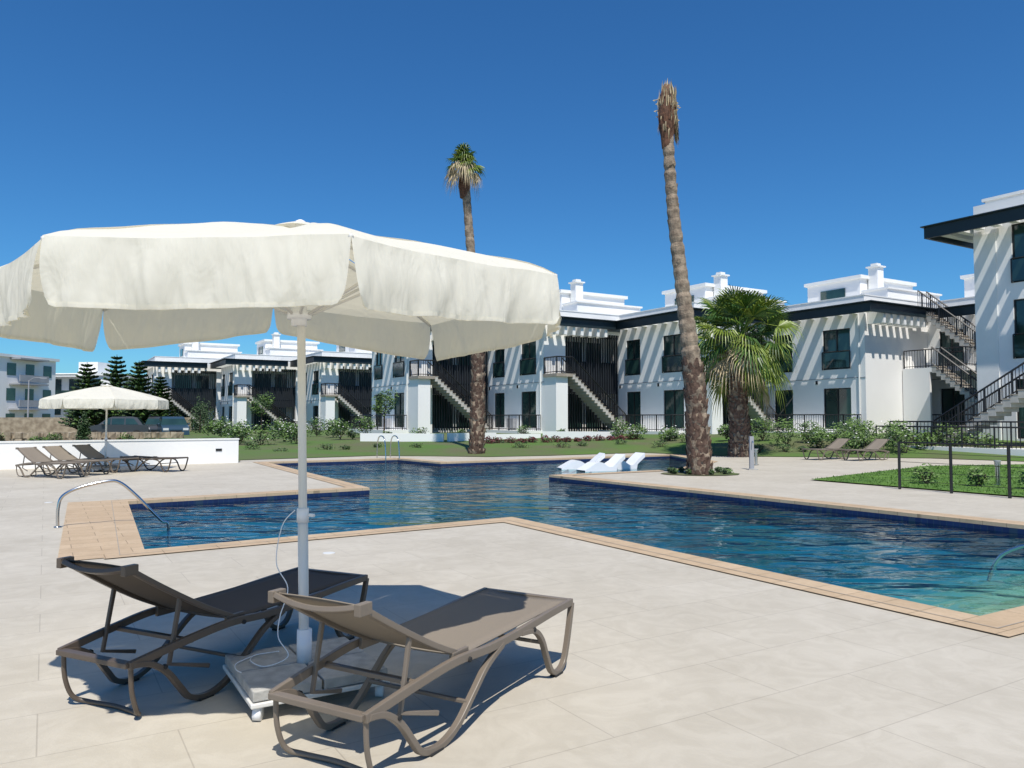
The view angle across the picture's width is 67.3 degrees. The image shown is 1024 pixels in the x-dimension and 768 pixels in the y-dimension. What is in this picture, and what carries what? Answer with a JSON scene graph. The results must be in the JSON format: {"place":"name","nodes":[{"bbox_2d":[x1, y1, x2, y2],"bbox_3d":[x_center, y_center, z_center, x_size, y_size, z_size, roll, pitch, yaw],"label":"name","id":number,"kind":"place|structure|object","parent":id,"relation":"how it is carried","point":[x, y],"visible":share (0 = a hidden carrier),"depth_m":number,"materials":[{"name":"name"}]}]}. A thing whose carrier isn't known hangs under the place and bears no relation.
{"place":"outdoors","nodes":[
{"label":"outdoors","id":0,"kind":"place"},
{"bbox_2d":[58,364,109,428],"bbox_3d":[-33.242,1.252,60.056,3.642,5.900,3.428,-2,-3,32],"label":"norfolk pine tree","id":1,"kind":"object","parent":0,"point":[75,415],"visible":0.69,"depth_m":59.50,"materials":[{"name":"green plant"}]},
{"bbox_2d":[92,356,133,424],"bbox_3d":[-31.378,0.941,60.940,3.991,6.600,3.629,-2,-3,31],"label":"norfolk pine tree","id":2,"kind":"object","parent":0,"point":[116,376],"visible":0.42,"depth_m":60.62,"materials":[{"name":"green plant"}]},
{"bbox_2d":[143,375,176,421],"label":"norfolk pine tree","id":3,"kind":"object","parent":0,"point":[160,387],"visible":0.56,"depth_m":65.71,"materials":[{"name":"green plant"}]},
{"bbox_2d":[360,433,443,441],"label":"retaining wall","id":4,"kind":"structure","parent":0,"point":[410,437],"depth_m":38.22,"materials":[{"name":"white paint"}]},
{"bbox_2d":[0,452,1023,767],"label":"pool deck","id":5,"kind":"structure","parent":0,"point":[672,664],"depth_m":4.96,"materials":[{"name":"tile"}]},
{"bbox_2d":[15,447,88,478],"bbox_3d":[-12.104,2.057,20.188,1.985,0.773,0.674,-1,-3,22],"label":"sun lounger","id":6,"kind":"object","parent":5,"relation":"on","point":[35,456],"visible":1,"depth_m":20.24,"materials":[{"name":"fabric"}]},
{"bbox_2d":[42,445,112,475],"bbox_3d":[-12.004,2.101,21.187,1.985,0.773,0.674,-1,-3,22],"label":"sun lounger","id":7,"kind":"object","parent":5,"relation":"on","point":[59,453],"visible":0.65,"depth_m":21.27,"materials":[{"name":"fabric"}]},
{"bbox_2d":[58,501,103,559],"bbox_3d":[-6.151,2.046,11.383,0.829,0.001,6.696,1,-3,-29],"label":"stone apron","id":8,"kind":"object","parent":5,"relation":"on","point":[82,536],"visible":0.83,"depth_m":10.37,"materials":[{"name":"beige stone"}]},
{"bbox_2d":[38,384,168,471],"bbox_3d":[-11.903,1.272,22.567,3.182,2.549,3.180,1,-3,-11],"label":"parasol","id":9,"kind":"object","parent":5,"relation":"on","point":[106,397],"visible":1,"depth_m":21.68,"materials":[{"name":"fabric"}]},
{"bbox_2d":[72,444,138,472],"bbox_3d":[-11.804,2.149,22.286,1.985,0.773,0.674,-1,-3,22],"label":"sun lounger","id":10,"kind":"object","parent":5,"relation":"on","point":[89,451],"visible":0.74,"depth_m":22.34,"materials":[{"name":"fabric"}]},
{"bbox_2d":[54,479,170,546],"bbox_3d":[-5.815,1.947,11.258,1.530,1.106,0.098,2,-3,-32],"label":"pool handrail","id":11,"kind":"object","parent":5,"relation":"on","point":[141,500],"visible":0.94,"depth_m":11.25,"materials":[{"name":"silver metal"}]},
{"bbox_2d":[0,438,238,469],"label":"boundary wall","id":12,"kind":"structure","parent":5,"relation":"on","point":[209,450],"depth_m":25.19,"materials":[{"name":"white paint"}]},
{"bbox_2d":[120,455,188,471],"bbox_3d":[-10.541,2.338,22.593,2.065,0.423,0.674,-1,-3,22],"label":"sun lounger","id":13,"kind":"object","parent":5,"relation":"on","point":[145,458],"visible":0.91,"depth_m":22.54,"materials":[{"name":"fabric"}]},
{"bbox_2d":[56,556,368,715],"bbox_3d":[-1.763,1.364,4.849,0.674,0.803,1.985,-1,-3,26],"label":"sun lounger","id":14,"kind":"object","parent":5,"relation":"on","point":[242,603],"visible":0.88,"depth_m":4.37,"materials":[{"name":"fabric"}]},
{"bbox_2d":[0,219,561,720],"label":"parasol","id":15,"kind":"object","parent":5,"relation":"on","point":[146,285],"visible":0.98,"depth_m":3.55,"materials":[{"name":"fabric"}]},
{"bbox_2d":[268,587,573,767],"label":"sun lounger","id":16,"kind":"object","parent":5,"relation":"on","point":[460,630],"visible":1,"depth_m":3.77,"materials":[{"name":"fabric"}]},
{"bbox_2d":[102,454,1023,636],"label":"pool coping","id":17,"kind":"object","parent":5,"relation":"on","point":[129,540],"visible":0.88,"depth_m":9.36,"materials":[{"name":"stone"}]},
{"bbox_2d":[111,454,1023,627],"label":"coping joint","id":18,"kind":"object","parent":17,"relation":"on","point":[587,537],"visible":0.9,"depth_m":9.34,"materials":[{"name":"brown stone"}]},
{"bbox_2d":[128,455,1023,587],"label":"pool basin","id":19,"kind":"object","parent":5,"relation":"in","point":[858,554],"visible":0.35,"depth_m":14.43,"materials":[{"name":"tile"}]},
{"bbox_2d":[131,458,1023,609],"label":"pool water","id":20,"kind":"structure","parent":19,"relation":"in","point":[500,469],"depth_m":13.57,"materials":[{"name":"blue liquid"}]},
{"bbox_2d":[557,453,604,471],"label":"in pool lounger","id":21,"kind":"object","parent":20,"relation":"in","point":[577,464],"visible":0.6,"depth_m":25.11,"materials":[{"name":"white plastic"}]},
{"bbox_2d":[576,454,624,472],"bbox_3d":[2.819,2.667,24.418,1.476,0.860,0.558,1,-3,-25],"label":"in pool lounger","id":22,"kind":"object","parent":20,"relation":"in","point":[613,462],"visible":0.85,"depth_m":24.27,"materials":[{"name":"white plastic"}]},
{"bbox_2d":[604,452,644,471],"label":"in pool lounger","id":23,"kind":"object","parent":20,"relation":"in","point":[633,460],"visible":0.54,"depth_m":25.38,"materials":[{"name":"white plastic"}]},
{"bbox_2d":[849,558,1023,615],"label":"pool steps","id":24,"kind":"structure","parent":19,"relation":"in","point":[954,599],"depth_m":8.57,"materials":[{"name":"tile"}]},
{"bbox_2d":[543,431,614,438],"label":"retaining wall","id":25,"kind":"structure","parent":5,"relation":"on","point":[570,434],"depth_m":39.68,"materials":[{"name":"white paint"}]},
{"bbox_2d":[661,472,739,475],"bbox_3d":[5.200,2.473,21.262,2.200,0.001,1.500,0,-3,0],"label":"palm bed","id":26,"kind":"object","parent":5,"relation":"on","point":[684,473],"visible":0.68,"depth_m":21.26,"materials":[{"name":"brown soil"}]},
{"bbox_2d":[653,78,713,475],"bbox_3d":[4.721,-2.944,21.255,1.599,11.210,0.782,0,-3,0],"label":"palm tree","id":27,"kind":"object","parent":26,"relation":"on","point":[698,448],"visible":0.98,"depth_m":21.05,"materials":[{"name":"brown plant"}]},
{"bbox_2d":[802,438,849,459],"bbox_3d":[11.841,2.442,28.909,1.985,0.773,0.674,1,-3,-30],"label":"sun lounger","id":28,"kind":"object","parent":5,"relation":"on","point":[837,444],"visible":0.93,"depth_m":29.04,"materials":[{"name":"fabric"}]},
{"bbox_2d":[841,439,889,460],"bbox_3d":[13.041,2.416,28.310,1.985,0.773,0.674,1,-3,-30],"label":"sun lounger","id":29,"kind":"object","parent":5,"relation":"on","point":[875,445],"visible":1,"depth_m":28.46,"materials":[{"name":"fabric"}]},
{"bbox_2d":[879,422,920,451],"bbox_3d":[15.509,2.200,30.731,1.694,1.369,1.458,0,-3,0],"label":"garden shrub","id":30,"kind":"object","parent":5,"relation":"on","point":[896,433],"visible":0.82,"depth_m":30.66,"materials":[{"name":"green plant"}]},
{"bbox_2d":[896,389,1023,455],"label":"staircase","id":31,"kind":"structure","parent":5,"relation":"on","point":[1007,407],"depth_m":30.09,"materials":[{"name":"concrete"}]},
{"bbox_2d":[875,256,1023,448],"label":"railings","id":32,"kind":"object","parent":31,"relation":"attached to","point":[933,426],"visible":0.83,"depth_m":30.68,"materials":[{"name":"black metal"}]},
{"bbox_2d":[897,442,1023,497],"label":"metal fence","id":33,"kind":"object","parent":5,"relation":"on","point":[1009,467],"visible":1,"depth_m":15.79,"materials":[{"name":"black metal"}]},
{"bbox_2d":[0,0,1023,374],"label":"sky","id":34,"kind":"structure","parent":0,"point":[818,139],"materials":[{"name":"blue"}]},
{"bbox_2d":[165,430,1023,460],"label":"garden ground","id":35,"kind":"structure","parent":0,"point":[719,445],"depth_m":33.81,"materials":[{"name":"green plant"}]},
{"bbox_2d":[147,342,241,426],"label":"walls","id":36,"kind":"structure","parent":35,"relation":"on","point":[199,352],"depth_m":80.08,"materials":[{"name":"white paint"}]},
{"bbox_2d":[134,361,206,372],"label":"pergola canopy","id":37,"kind":"object","parent":36,"relation":"attached to","point":[172,365],"visible":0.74,"depth_m":77.30,"materials":[{"name":"metal"}]},
{"bbox_2d":[148,349,207,428],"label":"windows","id":38,"kind":"structure","parent":36,"relation":"attached to","point":[203,383],"depth_m":79.79,"materials":[{"name":"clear glass"}]},
{"bbox_2d":[147,370,215,429],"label":"slat screen","id":39,"kind":"object","parent":36,"relation":"attached to","point":[189,395],"visible":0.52,"depth_m":78.95,"materials":[{"name":"black metal"}]},
{"bbox_2d":[244,420,277,444],"bbox_3d":[-11.727,2.375,35.944,1.627,1.398,1.184,0,-3,0],"label":"garden shrub","id":40,"kind":"object","parent":35,"relation":"on","point":[271,432],"visible":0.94,"depth_m":35.89,"materials":[{"name":"green plant"}]},
{"bbox_2d":[249,392,274,433],"bbox_3d":[-16.280,1.906,49.953,1.711,2.907,1.511,0,-3,0],"label":"tree","id":41,"kind":"object","parent":35,"relation":"on","point":[256,407],"visible":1,"depth_m":49.90,"materials":[{"name":"green plant"}]},
{"bbox_2d":[220,332,322,427],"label":"walls","id":42,"kind":"structure","parent":35,"relation":"on","point":[275,347],"depth_m":76.79,"materials":[{"name":"white paint"}]},
{"bbox_2d":[208,358,287,371],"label":"pergola canopy","id":43,"kind":"object","parent":42,"relation":"attached to","point":[225,362],"visible":1,"depth_m":74.44,"materials":[{"name":"metal"}]},
{"bbox_2d":[207,384,292,430],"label":"railings","id":44,"kind":"object","parent":42,"relation":"on","point":[276,414],"visible":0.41,"depth_m":74.34,"materials":[{"name":"black metal"}]},
{"bbox_2d":[223,346,285,428],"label":"windows","id":45,"kind":"structure","parent":42,"relation":"attached to","point":[260,351],"depth_m":76.72,"materials":[{"name":"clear glass"}]},
{"bbox_2d":[221,368,295,429],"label":"slat screen","id":46,"kind":"object","parent":42,"relation":"attached to","point":[284,396],"visible":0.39,"depth_m":76.20,"materials":[{"name":"black metal"}]},
{"bbox_2d":[306,345,371,429],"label":"walls","id":47,"kind":"structure","parent":35,"relation":"on","point":[327,405],"depth_m":71.86,"materials":[{"name":"white paint"}]},
{"bbox_2d":[287,383,371,429],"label":"railings","id":48,"kind":"object","parent":47,"relation":"on","point":[347,397],"visible":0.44,"depth_m":71.03,"materials":[{"name":"black metal"}]},
{"bbox_2d":[288,356,371,369],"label":"pergola canopy","id":49,"kind":"object","parent":47,"relation":"attached to","point":[346,361],"visible":0.77,"depth_m":71.45,"materials":[{"name":"metal"}]},
{"bbox_2d":[306,346,371,429],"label":"windows","id":50,"kind":"structure","parent":47,"relation":"attached to","point":[341,348],"depth_m":73.57,"materials":[{"name":"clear glass"}]},
{"bbox_2d":[312,366,371,429],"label":"slat screen","id":51,"kind":"object","parent":47,"relation":"attached to","point":[362,394],"visible":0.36,"depth_m":72.90,"materials":[{"name":"black metal"}]},
{"bbox_2d":[370,389,398,432],"bbox_3d":[-7.475,1.687,44.967,1.681,2.903,1.488,0,-3,0],"label":"tree","id":52,"kind":"object","parent":35,"relation":"on","point":[381,409],"visible":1,"depth_m":44.93,"materials":[{"name":"green plant"}]},
{"bbox_2d":[349,339,488,433],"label":"walls","id":53,"kind":"structure","parent":35,"relation":"on","point":[416,391],"depth_m":50.47,"materials":[{"name":"white paint"}]},
{"bbox_2d":[350,359,492,429],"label":"railings","id":54,"kind":"object","parent":53,"relation":"on","point":[435,371],"visible":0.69,"depth_m":49.97,"materials":[{"name":"black metal"}]},
{"bbox_2d":[377,348,470,426],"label":"windows","id":55,"kind":"structure","parent":53,"relation":"attached to","point":[398,418],"depth_m":52.18,"materials":[{"name":"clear glass"}]},
{"bbox_2d":[375,341,487,430],"bbox_3d":[-6.153,0.034,52.199,8.408,6.200,3.663,-1,-3,13],"label":"slat screen","id":56,"kind":"object","parent":53,"relation":"attached to","point":[460,374],"visible":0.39,"depth_m":51.58,"materials":[{"name":"black metal"}]},
{"bbox_2d":[430,376,488,429],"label":"staircase","id":57,"kind":"structure","parent":35,"relation":"on","point":[449,395],"depth_m":50.08,"materials":[{"name":"concrete"}]},
{"bbox_2d":[444,143,485,453],"bbox_3d":[-2.036,-3.511,32.135,1.914,13.271,1.929,-1,-3,29],"label":"palm tree","id":58,"kind":"object","parent":35,"relation":"on","point":[465,165],"visible":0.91,"depth_m":31.89,"materials":[{"name":"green plant"}]},
{"bbox_2d":[467,279,642,433],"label":"walls","id":59,"kind":"structure","parent":35,"relation":"on","point":[512,385],"depth_m":49.62,"materials":[{"name":"white paint"}]},
{"bbox_2d":[496,341,599,426],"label":"windows","id":60,"kind":"structure","parent":59,"relation":"attached to","point":[532,394],"depth_m":49.40,"materials":[{"name":"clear glass"}]},
{"bbox_2d":[484,356,626,430],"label":"railings","id":61,"kind":"object","parent":59,"relation":"on","point":[590,386],"visible":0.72,"depth_m":47.35,"materials":[{"name":"black metal"}]},
{"bbox_2d":[494,335,617,430],"bbox_3d":[2.417,-0.087,49.452,8.408,6.200,3.663,-1,-3,13],"label":"slat screen","id":62,"kind":"object","parent":59,"relation":"attached to","point":[604,375],"visible":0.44,"depth_m":49.09,"materials":[{"name":"black metal"}]},
{"bbox_2d":[546,316,616,337],"bbox_3d":[2.040,-3.389,50.491,6.048,1.050,8.047,2,-3,-31],"label":"pergola canopy","id":63,"kind":"object","parent":59,"relation":"attached to","point":[583,327],"visible":0.39,"depth_m":47.70,"materials":[{"name":"metal"}]},
{"bbox_2d":[568,374,625,429],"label":"staircase","id":64,"kind":"structure","parent":35,"relation":"on","point":[591,401],"depth_m":47.55,"materials":[{"name":"concrete"}]},
{"bbox_2d":[599,272,786,433],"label":"walls","id":65,"kind":"structure","parent":35,"relation":"on","point":[651,382],"depth_m":47.73,"materials":[{"name":"white paint"}]},
{"bbox_2d":[627,334,683,428],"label":"window frames","id":66,"kind":"structure","parent":65,"relation":"attached to","point":[664,372],"depth_m":46.55,"materials":[{"name":"black metal"}]},
{"bbox_2d":[628,295,724,427],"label":"windows","id":67,"kind":"structure","parent":65,"relation":"attached to","point":[679,405],"depth_m":46.33,"materials":[{"name":"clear glass"}]},
{"bbox_2d":[608,307,765,333],"bbox_3d":[10.610,-3.511,47.744,6.048,1.050,8.047,2,-3,-31],"label":"pergola canopy","id":68,"kind":"object","parent":65,"relation":"attached to","point":[652,320],"visible":0.48,"depth_m":45.83,"materials":[{"name":"metal"}]},
{"bbox_2d":[601,353,778,430],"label":"railings","id":69,"kind":"object","parent":65,"relation":"on","point":[629,421],"visible":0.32,"depth_m":45.55,"materials":[{"name":"black metal"}]},
{"bbox_2d":[626,331,763,430],"bbox_3d":[10.987,-0.209,46.705,8.408,6.200,3.663,-1,-3,13],"label":"slat screen","id":70,"kind":"object","parent":65,"relation":"attached to","point":[671,363],"visible":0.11,"depth_m":46.10,"materials":[{"name":"metal"}]},
{"bbox_2d":[680,284,805,456],"bbox_3d":[9.267,-0.452,31.008,4.962,7.161,5.255,0,-3,0],"label":"palm tree","id":71,"kind":"object","parent":35,"relation":"on","point":[740,360],"visible":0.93,"depth_m":30.48,"materials":[{"name":"green plant"}]},
{"bbox_2d":[725,375,776,430],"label":"staircase","id":72,"kind":"structure","parent":35,"relation":"on","point":[755,412],"depth_m":45.06,"materials":[{"name":"concrete"}]},
{"bbox_2d":[750,416,774,440],"bbox_3d":[11.466,2.026,35.278,1.313,1.173,1.331,0,-3,0],"label":"garden shrub","id":73,"kind":"object","parent":35,"relation":"on","point":[761,431],"visible":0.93,"depth_m":35.28,"materials":[{"name":"green plant"}]},
{"bbox_2d":[763,418,802,446],"bbox_3d":[11.765,2.112,33.373,1.479,1.411,1.610,3,-4,-45],"label":"garden shrub","id":74,"kind":"object","parent":35,"relation":"on","point":[782,437],"visible":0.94,"depth_m":33.23,"materials":[{"name":"green plant"}]},
{"bbox_2d":[804,425,833,448],"bbox_3d":[12.896,2.260,32.328,1.368,1.060,1.090,-2,-4,44],"label":"garden shrub","id":75,"kind":"object","parent":35,"relation":"on","point":[823,433],"visible":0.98,"depth_m":32.18,"materials":[{"name":"green plant"}]},
{"bbox_2d":[750,263,941,433],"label":"walls","id":76,"kind":"structure","parent":35,"relation":"on","point":[872,378],"depth_m":43.70,"materials":[{"name":"white paint"}]},
{"bbox_2d":[750,350,860,431],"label":"railings","id":77,"kind":"object","parent":76,"relation":"on","point":[812,414],"visible":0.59,"depth_m":42.90,"materials":[{"name":"black metal"}]},
{"bbox_2d":[777,351,848,370],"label":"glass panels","id":78,"kind":"object","parent":77,"relation":"attached to","point":[836,359],"visible":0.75,"depth_m":43.19,"materials":[{"name":"glass"}]},
{"bbox_2d":[776,288,850,427],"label":"windows","id":79,"kind":"structure","parent":76,"relation":"attached to","point":[844,394],"depth_m":43.50,"materials":[{"name":"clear glass"}]},
{"bbox_2d":[774,328,851,428],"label":"window frames","id":80,"kind":"structure","parent":79,"relation":"attached to","point":[836,330],"depth_m":43.73,"materials":[{"name":"black metal"}]},
{"bbox_2d":[758,300,935,328],"bbox_3d":[19.180,-3.632,44.996,6.048,1.050,8.047,2,-3,-31],"label":"pergola canopy","id":81,"kind":"object","parent":76,"relation":"attached to","point":[882,313],"visible":0.81,"depth_m":41.91,"materials":[{"name":"metal"}]},
{"bbox_2d":[843,429,875,452],"bbox_3d":[13.998,2.347,31.023,1.361,1.054,0.976,0,-3,0],"label":"garden shrub","id":82,"kind":"object","parent":35,"relation":"on","point":[858,445],"visible":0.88,"depth_m":30.86,"materials":[{"name":"green plant"}]},
{"bbox_2d":[927,274,977,433],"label":"walls","id":83,"kind":"structure","parent":35,"relation":"on","point":[933,337],"depth_m":44.11,"materials":[{"name":"white paint"}]},
{"bbox_2d":[902,311,977,432],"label":"staircase","id":84,"kind":"structure","parent":83,"relation":"attached to","point":[917,395],"depth_m":42.17,"materials":[{"name":"concrete"}]},
{"bbox_2d":[903,290,976,397],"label":"stair railings","id":85,"kind":"object","parent":84,"relation":"attached to","point":[940,359],"visible":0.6,"depth_m":41.12,"materials":[{"name":"black metal"}]},
{"bbox_2d":[926,303,974,321],"bbox_3d":[27.750,-3.754,42.249,6.048,1.050,8.047,2,-3,-31],"label":"pergola canopy","id":86,"kind":"object","parent":83,"relation":"attached to","point":[963,310],"visible":0.26,"depth_m":42.13,"materials":[{"name":"metal"}]},
{"bbox_2d":[941,330,964,424],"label":"windows","id":87,"kind":"structure","parent":83,"relation":"attached to","point":[948,394],"depth_m":43.60,"materials":[{"name":"black glass"}]},
{"bbox_2d":[973,190,1023,440],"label":"walls","id":88,"kind":"structure","parent":35,"relation":"on","point":[997,292],"depth_m":32.45,"materials":[{"name":"white paint"}]},
{"bbox_2d":[920,204,1023,248],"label":"pergola canopy","id":89,"kind":"object","parent":88,"relation":"attached to","point":[959,232],"visible":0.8,"depth_m":32.63,"materials":[{"name":"metal"}]},
{"bbox_2d":[1012,224,1023,436],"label":"windows","id":90,"kind":"structure","parent":88,"relation":"attached to","point":[1018,268],"depth_m":31.72,"materials":[{"name":"black glass"}]},
{"bbox_2d":[1012,222,1023,438],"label":"window frames","id":91,"kind":"structure","parent":88,"relation":"attached to","point":[1013,253],"depth_m":31.86,"materials":[{"name":"black metal"}]},
{"bbox_2d":[813,464,1023,495],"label":"lawn","id":92,"kind":"structure","parent":0,"point":[960,487],"depth_m":18.73,"materials":[{"name":"green plant"}]},
{"bbox_2d":[910,463,940,483],"bbox_3d":[9.571,2.089,17.812,0.636,0.548,0.571,-2,-3,32],"label":"lawn shrub","id":93,"kind":"object","parent":92,"relation":"on","point":[921,473],"visible":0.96,"depth_m":17.80,"materials":[{"name":"green plant"}]},
{"bbox_2d":[965,466,990,486],"bbox_3d":[10.404,2.101,17.172,0.557,0.522,0.489,0,-3,0],"label":"lawn shrub","id":94,"kind":"object","parent":92,"relation":"on","point":[982,474],"visible":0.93,"depth_m":17.12,"materials":[{"name":"green plant"}]},
{"label":"ground","id":95,"kind":"structure","parent":0,"visible":0},
{"bbox_2d":[0,353,59,416],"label":"apartment building","id":96,"kind":"structure","parent":95,"relation":"on","point":[17,372],"depth_m":96.12,"materials":[{"name":"white paint"}]},
{"bbox_2d":[6,363,51,416],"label":"windows","id":97,"kind":"structure","parent":96,"relation":"in","point":[11,367],"depth_m":97.04,"materials":[{"name":"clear glass"}]},
{"bbox_2d":[75,411,91,439],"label":"cypress tree","id":98,"kind":"object","parent":95,"relation":"on","point":[84,431],"visible":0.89,"depth_m":40.33,"materials":[{"name":"green plant"}]},
{"bbox_2d":[0,432,183,440],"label":"rubble wall","id":99,"kind":"structure","parent":95,"relation":"on","point":[17,436],"depth_m":45.87,"materials":[{"name":"stone"}]},
{"bbox_2d":[0,417,191,432],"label":"stone wall","id":100,"kind":"structure","parent":95,"relation":"on","point":[31,424],"depth_m":69.31,"materials":[{"name":"beige stone"}]},
{"bbox_2d":[54,362,146,416],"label":"apartment building","id":101,"kind":"structure","parent":95,"relation":"on","point":[64,382],"depth_m":111.79,"materials":[{"name":"white paint"}]},
{"bbox_2d":[55,374,130,414],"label":"windows","id":102,"kind":"structure","parent":101,"relation":"in","point":[58,390],"depth_m":111.67,"materials":[{"name":"black glass"}]},
{"bbox_2d":[89,416,148,432],"bbox_3d":[-28.909,3.213,56.410,4.320,1.660,2.160,1,-3,-20],"label":"parked car","id":103,"kind":"object","parent":95,"relation":"on","point":[126,424],"visible":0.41,"depth_m":55.76,"materials":[{"name":"grey paint"}]},
{"bbox_2d":[115,362,158,422],"bbox_3d":[-28.793,1.177,59.492,3.687,6.000,3.440,2,-3,-35],"label":"norfolk pine tree","id":104,"kind":"object","parent":95,"relation":"on","point":[138,384],"visible":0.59,"depth_m":59.14,"materials":[{"name":"green plant"}]},
{"bbox_2d":[157,417,189,434],"bbox_3d":[-24.895,3.213,56.404,2.160,1.660,4.320,1,-3,-30],"label":"parked car","id":105,"kind":"object","parent":95,"relation":"on","point":[172,424],"visible":0.69,"depth_m":55.26,"materials":[{"name":"blue paint"}]},
{"bbox_2d":[189,394,211,432],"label":"cypress tree","id":106,"kind":"object","parent":95,"relation":"on","point":[199,420],"visible":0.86,"depth_m":62.82,"materials":[{"name":"green plant"}]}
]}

